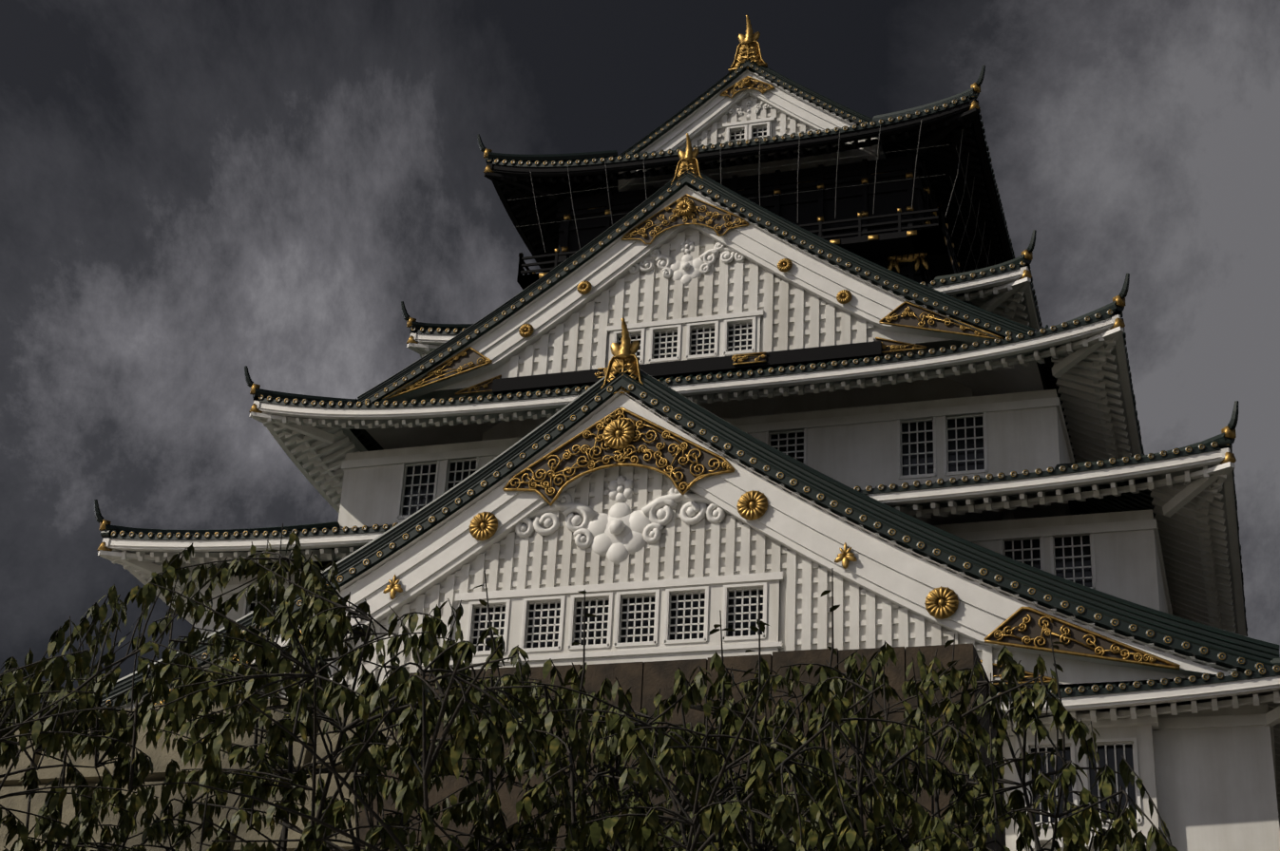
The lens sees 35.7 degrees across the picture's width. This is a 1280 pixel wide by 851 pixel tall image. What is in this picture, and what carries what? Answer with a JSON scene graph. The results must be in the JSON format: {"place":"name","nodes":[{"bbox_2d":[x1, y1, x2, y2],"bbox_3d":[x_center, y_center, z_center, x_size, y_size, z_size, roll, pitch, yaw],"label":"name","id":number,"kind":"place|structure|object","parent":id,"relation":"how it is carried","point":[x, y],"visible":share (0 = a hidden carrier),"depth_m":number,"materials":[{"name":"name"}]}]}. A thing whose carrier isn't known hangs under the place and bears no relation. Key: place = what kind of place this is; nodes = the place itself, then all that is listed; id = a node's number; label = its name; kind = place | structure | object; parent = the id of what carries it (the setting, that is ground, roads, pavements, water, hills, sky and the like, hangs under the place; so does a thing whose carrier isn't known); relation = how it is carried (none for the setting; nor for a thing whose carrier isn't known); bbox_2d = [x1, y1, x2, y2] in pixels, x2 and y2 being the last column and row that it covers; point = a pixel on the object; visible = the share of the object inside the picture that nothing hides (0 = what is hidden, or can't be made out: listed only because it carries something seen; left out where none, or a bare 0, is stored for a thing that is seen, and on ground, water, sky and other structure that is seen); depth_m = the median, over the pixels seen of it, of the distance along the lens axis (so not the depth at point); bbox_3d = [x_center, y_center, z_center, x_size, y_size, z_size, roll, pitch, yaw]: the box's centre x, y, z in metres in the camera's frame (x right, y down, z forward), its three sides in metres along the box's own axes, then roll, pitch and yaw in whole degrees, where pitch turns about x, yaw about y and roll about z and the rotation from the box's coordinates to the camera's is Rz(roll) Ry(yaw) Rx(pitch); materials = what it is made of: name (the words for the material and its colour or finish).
{"place":"outdoors","nodes":[
{"label":"outdoors","id":0,"kind":"place"},
{"bbox_2d":[0,699,401,850],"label":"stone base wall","id":1,"kind":"structure","parent":0,"point":[158,756],"depth_m":30.65,"materials":[{"name":"stone"}]},
{"bbox_2d":[358,643,1006,850],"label":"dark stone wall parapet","id":2,"kind":"structure","parent":1,"relation":"attached to","point":[645,681],"depth_m":28.38,"materials":[{"name":"stone"}]},
{"bbox_2d":[0,523,1178,850],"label":"tree","id":3,"kind":"object","parent":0,"point":[1072,832],"depth_m":9.64,"materials":[{"name":"green plant"}]},
{"bbox_2d":[0,0,1279,719],"label":"sky","id":4,"kind":"structure","parent":0,"point":[194,194],"materials":[{"name":"grey"}]},
{"bbox_2d":[194,95,1279,850],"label":"castle plaster walls","id":5,"kind":"structure","parent":0,"point":[1210,790],"depth_m":51.93,"materials":[{"name":"white paint"}]},
{"bbox_2d":[515,99,772,564],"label":"white castle carvings","id":6,"kind":"object","parent":5,"relation":"attached to","point":[618,533],"visible":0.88,"depth_m":51.84,"materials":[{"name":"white paint"}]},
{"bbox_2d":[248,129,1137,822],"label":"windows","id":7,"kind":"structure","parent":5,"relation":"in","point":[979,431],"depth_m":51.14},
{"bbox_2d":[483,97,1012,395],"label":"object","id":8,"kind":"object","parent":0,"point":[888,223],"visible":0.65,"depth_m":66.68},
{"bbox_2d":[509,121,995,271],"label":"netting","id":9,"kind":"object","parent":8,"relation":"attached to","point":[813,190],"visible":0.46,"depth_m":65.88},
{"bbox_3d":[3.816,24.295,59.468,42.020,11.900,46.029,-5,-27,16],"label":"tower stone base","id":10,"kind":"object","parent":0,"visible":0},
{"bbox_2d":[97,14,1236,705],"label":"gold ornaments","id":11,"kind":"object","parent":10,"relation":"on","point":[940,603],"visible":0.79,"depth_m":52.59},
{"bbox_2d":[62,58,1279,711],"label":"castle roof tiles","id":12,"kind":"object","parent":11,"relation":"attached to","point":[863,507],"visible":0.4,"depth_m":53.37,"materials":[{"name":"green tile"}]},
{"bbox_2d":[106,65,1279,703],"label":"castle tile rings","id":13,"kind":"object","parent":12,"relation":"attached to","point":[772,372],"visible":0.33,"depth_m":53.88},
{"bbox_2d":[97,69,1279,850],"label":"castle","id":14,"kind":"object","parent":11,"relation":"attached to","point":[1193,523],"visible":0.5,"depth_m":54.19,"materials":[{"name":"white paint"}]}
]}

